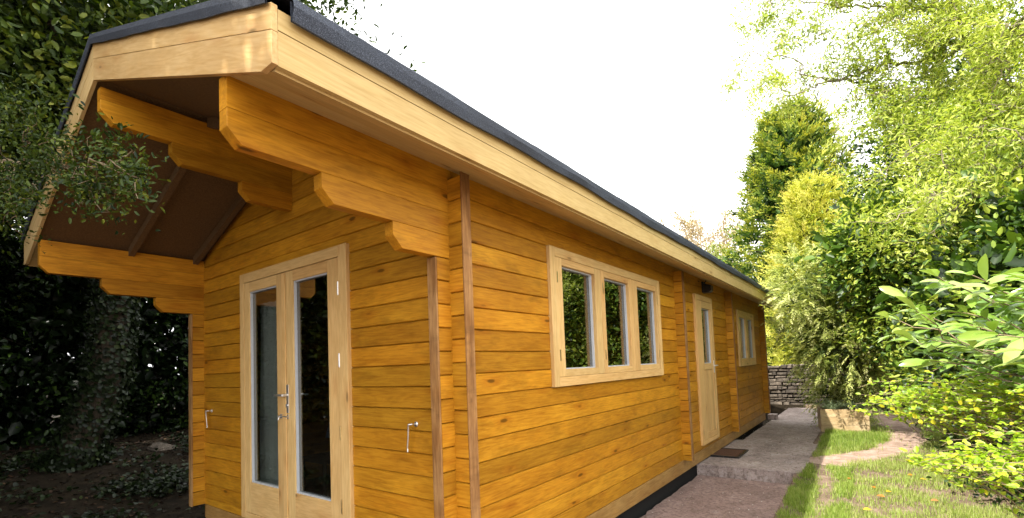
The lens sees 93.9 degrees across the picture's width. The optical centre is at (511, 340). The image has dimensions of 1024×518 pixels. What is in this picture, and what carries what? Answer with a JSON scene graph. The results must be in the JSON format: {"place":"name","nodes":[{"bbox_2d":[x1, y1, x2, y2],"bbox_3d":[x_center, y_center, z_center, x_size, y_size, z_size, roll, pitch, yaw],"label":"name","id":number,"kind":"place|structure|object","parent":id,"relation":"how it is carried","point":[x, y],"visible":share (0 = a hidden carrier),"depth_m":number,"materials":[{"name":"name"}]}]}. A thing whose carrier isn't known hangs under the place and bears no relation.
{"place":"outdoors","nodes":[
{"label":"outdoors","id":0,"kind":"place"},
{"bbox_2d":[302,451,329,497],"bbox_3d":[-1.827,1.142,4.828,0.440,0.950,0.440,-4,-4,37],"label":"table","id":1,"kind":"object","parent":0,"point":[323,458],"visible":0.24,"depth_m":4.67,"materials":[{"name":"brown wood"}]},
{"bbox_2d":[325,419,329,437],"bbox_3d":[-1.777,0.810,4.931,0.522,0.421,0.042,-4,-4,37],"label":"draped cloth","id":2,"kind":"object","parent":1,"relation":"on","point":[328,433],"visible":0.07,"depth_m":5.02,"materials":[{"name":"grey fabric"}]},
{"bbox_2d":[0,386,1023,517],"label":"ground","id":3,"kind":"structure","parent":0,"point":[81,483],"depth_m":5.88,"materials":[{"name":"green plant"}]},
{"bbox_2d":[0,346,19,428],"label":"shrub","id":4,"kind":"object","parent":3,"relation":"on","point":[7,347],"visible":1,"depth_m":7.96,"materials":[{"name":"green plant"}]},
{"bbox_2d":[0,0,121,252],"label":"broadleaf tree","id":5,"kind":"object","parent":3,"relation":"on","point":[1,223],"visible":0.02,"depth_m":7.62,"materials":[{"name":"green plant"}]},
{"bbox_2d":[0,183,152,414],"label":"broadleaf tree","id":6,"kind":"object","parent":3,"relation":"on","point":[10,242],"visible":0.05,"depth_m":9.45,"materials":[{"name":"green plant"}]},
{"bbox_2d":[0,211,196,452],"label":"shrub","id":7,"kind":"object","parent":3,"relation":"on","point":[23,422],"visible":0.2,"depth_m":9.22,"materials":[{"name":"green plant"}]},
{"bbox_2d":[0,431,204,517],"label":"ground ivy","id":8,"kind":"object","parent":3,"relation":"on","point":[171,481],"visible":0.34,"depth_m":6.22,"materials":[{"name":"green plant"}]},
{"bbox_2d":[0,425,204,517],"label":"leaf litter","id":9,"kind":"object","parent":3,"relation":"on","point":[69,474],"visible":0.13,"depth_m":6.54,"materials":[{"name":"plant"}]},
{"bbox_2d":[147,442,178,451],"bbox_3d":[-5.881,1.798,7.988,0.485,0.140,0.293,6,6,20],"label":"stone","id":10,"kind":"object","parent":3,"relation":"on","point":[160,446],"visible":0.78,"depth_m":7.92,"materials":[{"name":"grey stone"}]},
{"bbox_2d":[0,0,425,473],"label":"broadleaf tree","id":11,"kind":"object","parent":3,"relation":"on","point":[80,442],"visible":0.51,"depth_m":6.58,"materials":[{"name":"green plant"}]},
{"bbox_2d":[0,67,170,253],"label":"tree branch","id":12,"kind":"object","parent":11,"relation":"attached to","point":[40,164],"visible":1,"depth_m":2.56,"materials":[{"name":"green plant"}]},
{"bbox_2d":[21,0,780,517],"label":"log cabin","id":13,"kind":"object","parent":3,"relation":"on","point":[479,314],"visible":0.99,"depth_m":3.52,"materials":[{"name":"wood"}]},
{"bbox_2d":[260,301,278,485],"bbox_3d":[-2.216,0.601,4.430,0.480,1.920,0.078,-4,-4,37],"label":"curtain","id":14,"kind":"object","parent":13,"relation":"hanging from","point":[268,420],"visible":0.57,"depth_m":4.45,"materials":[{"name":"fabric"}]},
{"bbox_2d":[240,243,357,517],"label":"french door","id":15,"kind":"structure","parent":13,"relation":"in","point":[258,499],"depth_m":3.89,"materials":[{"name":"brown wood"}]},
{"bbox_2d":[546,245,663,386],"bbox_3d":[1.013,-0.166,4.740,0.090,1.120,2.450,-4,-4,37],"label":"window","id":16,"kind":"structure","parent":13,"relation":"in","point":[558,259],"depth_m":4.40,"materials":[{"name":"brown wood"}]},
{"bbox_2d":[692,293,719,445],"bbox_3d":[2.938,0.422,7.208,0.154,2.182,0.930,-4,-4,37],"label":"side door","id":17,"kind":"structure","parent":13,"relation":"in","point":[706,372],"depth_m":7.14,"materials":[{"name":"brown wood"}]},
{"bbox_2d":[736,310,755,365],"bbox_3d":[4.749,-0.026,9.736,0.090,1.080,1.570,-4,-4,37],"label":"window","id":18,"kind":"structure","parent":13,"relation":"in","point":[745,317],"depth_m":9.69,"materials":[{"name":"brown wood"}]},
{"bbox_2d":[652,193,756,262],"bbox_3d":[12.446,-3.893,32.262,8.907,12.819,6.682,-2,-3,6],"label":"bare tree","id":19,"kind":"object","parent":3,"relation":"on","point":[690,232],"visible":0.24,"depth_m":31.81,"materials":[{"name":"beige plant"}]},
{"bbox_2d":[699,237,761,277],"bbox_3d":[12.260,-1.783,25.491,7.189,7.907,4.714,-4,-4,37],"label":"soft tree","id":20,"kind":"object","parent":3,"relation":"on","point":[712,246],"visible":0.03,"depth_m":25.64,"materials":[{"name":"green plant"}]},
{"bbox_2d":[714,87,865,365],"bbox_3d":[12.197,-3.740,19.984,7.460,13.121,6.978,-4,-4,37],"label":"tall conifer","id":21,"kind":"object","parent":3,"relation":"on","point":[778,160],"visible":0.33,"depth_m":19.28,"materials":[{"name":"green plant"}]},
{"bbox_2d":[753,169,859,365],"bbox_3d":[10.011,-1.773,15.211,4.985,7.765,4.588,-4,-4,37],"label":"golden conifer","id":22,"kind":"object","parent":3,"relation":"on","point":[805,203],"visible":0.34,"depth_m":15.08,"materials":[{"name":"yellow plant"}]},
{"bbox_2d":[758,233,912,426],"bbox_3d":[6.335,-0.055,8.968,2.928,4.230,3.462,-4,-4,37],"label":"cypress bush","id":23,"kind":"object","parent":3,"relation":"on","point":[847,370],"visible":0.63,"depth_m":8.89,"materials":[{"name":"green plant"}]},
{"bbox_2d":[768,363,906,407],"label":"stone wall","id":24,"kind":"structure","parent":3,"relation":"on","point":[780,394],"depth_m":13.54,"materials":[{"name":"grey stone"}]},
{"bbox_2d":[817,406,869,431],"bbox_3d":[6.381,1.529,9.229,0.760,0.436,0.620,-4,-3,28],"label":"planter box","id":25,"kind":"object","parent":3,"relation":"on","point":[842,418],"visible":0.76,"depth_m":8.97,"materials":[{"name":"brown wood"}]},
{"bbox_2d":[813,396,850,408],"bbox_3d":[6.182,1.240,9.186,0.677,0.292,0.812,-4,-4,37],"label":"herb plant","id":26,"kind":"object","parent":25,"relation":"on","point":[829,405],"visible":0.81,"depth_m":9.24,"materials":[{"name":"green plant"}]},
{"bbox_2d":[823,397,881,409],"bbox_3d":[6.536,1.213,9.073,0.827,0.309,0.673,-2,-3,-5],"label":"herb plant","id":27,"kind":"object","parent":25,"relation":"on","point":[857,406],"visible":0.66,"depth_m":9.09,"materials":[{"name":"green plant"}]},
{"bbox_2d":[713,0,1023,269],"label":"corkscrew willow","id":28,"kind":"object","parent":3,"relation":"on","point":[967,111],"visible":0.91,"depth_m":6.45,"materials":[{"name":"green plant"}]},
{"bbox_2d":[794,166,991,452],"bbox_3d":[6.539,-0.532,7.491,3.572,4.638,3.939,-4,-4,37],"label":"shrub","id":29,"kind":"object","parent":3,"relation":"on","point":[867,273],"visible":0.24,"depth_m":7.51,"materials":[{"name":"green plant"}]},
{"bbox_2d":[866,361,930,414],"bbox_3d":[9.531,0.328,11.143,3.872,4.266,2.809,-4,-4,37],"label":"shrub","id":30,"kind":"object","parent":3,"relation":"on","point":[886,406],"depth_m":11.29,"materials":[{"name":"green plant"}]},
{"bbox_2d":[774,406,1023,517],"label":"lawn","id":31,"kind":"structure","parent":3,"relation":"on","point":[849,441],"depth_m":5.29,"materials":[{"name":"green plant"}]},
{"bbox_2d":[808,0,1023,212],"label":"broadleaf tree","id":32,"kind":"object","parent":3,"relation":"on","point":[862,167],"visible":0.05,"depth_m":10.37,"materials":[{"name":"green plant"}]},
{"bbox_2d":[848,359,1023,517],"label":"privet bush","id":33,"kind":"object","parent":3,"relation":"on","point":[992,463],"visible":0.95,"depth_m":2.59,"materials":[{"name":"green plant"}]},
{"bbox_2d":[868,254,1023,422],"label":"laurel bush","id":34,"kind":"object","parent":3,"relation":"on","point":[1003,345],"visible":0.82,"depth_m":2.55,"materials":[{"name":"green plant"}]},
{"bbox_2d":[875,143,1023,420],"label":"shrub","id":35,"kind":"object","parent":3,"relation":"on","point":[995,238],"visible":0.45,"depth_m":4.97,"materials":[{"name":"green plant"}]},
{"bbox_2d":[900,229,1023,516],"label":"shrub","id":36,"kind":"object","parent":3,"relation":"on","point":[1018,514],"visible":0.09,"depth_m":4.76,"materials":[{"name":"green plant"}]},
{"bbox_2d":[13,0,1023,374],"label":"sky","id":37,"kind":"structure","parent":0,"point":[621,93],"materials":[{"name":"white"}]},
{"bbox_2d":[640,475,789,517],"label":"path","id":38,"kind":"structure","parent":0,"point":[769,495],"depth_m":5.43,"materials":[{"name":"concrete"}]},
{"bbox_2d":[645,421,819,517],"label":"grit","id":39,"kind":"object","parent":38,"relation":"on","point":[755,464],"visible":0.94,"depth_m":6.40,"materials":[{"name":"grey gravel"}]},
{"bbox_2d":[697,439,817,483],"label":"pavement","id":40,"kind":"structure","parent":0,"point":[745,467],"depth_m":6.65,"materials":[{"name":"concrete"}]},
{"bbox_2d":[710,448,748,457],"bbox_3d":[3.291,1.718,7.306,0.470,0.020,0.680,-4,-4,37],"label":"door mat","id":41,"kind":"object","parent":40,"relation":"on","point":[730,452],"depth_m":7.24,"materials":[{"name":"plastic"}]},
{"bbox_2d":[745,408,820,443],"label":"pavement","id":42,"kind":"structure","parent":0,"point":[793,417],"depth_m":9.49,"materials":[{"name":"concrete"}]},
{"bbox_2d":[768,413,777,419],"bbox_3d":[6.063,1.774,11.101,0.180,0.120,0.240,-4,-4,37],"label":"concrete block","id":43,"kind":"object","parent":42,"relation":"on","point":[772,416],"depth_m":11.01,"materials":[{"name":"grey concrete"}]},
{"bbox_2d":[809,414,929,465],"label":"dirt path","id":44,"kind":"structure","parent":0,"point":[902,430],"depth_m":7.43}
]}

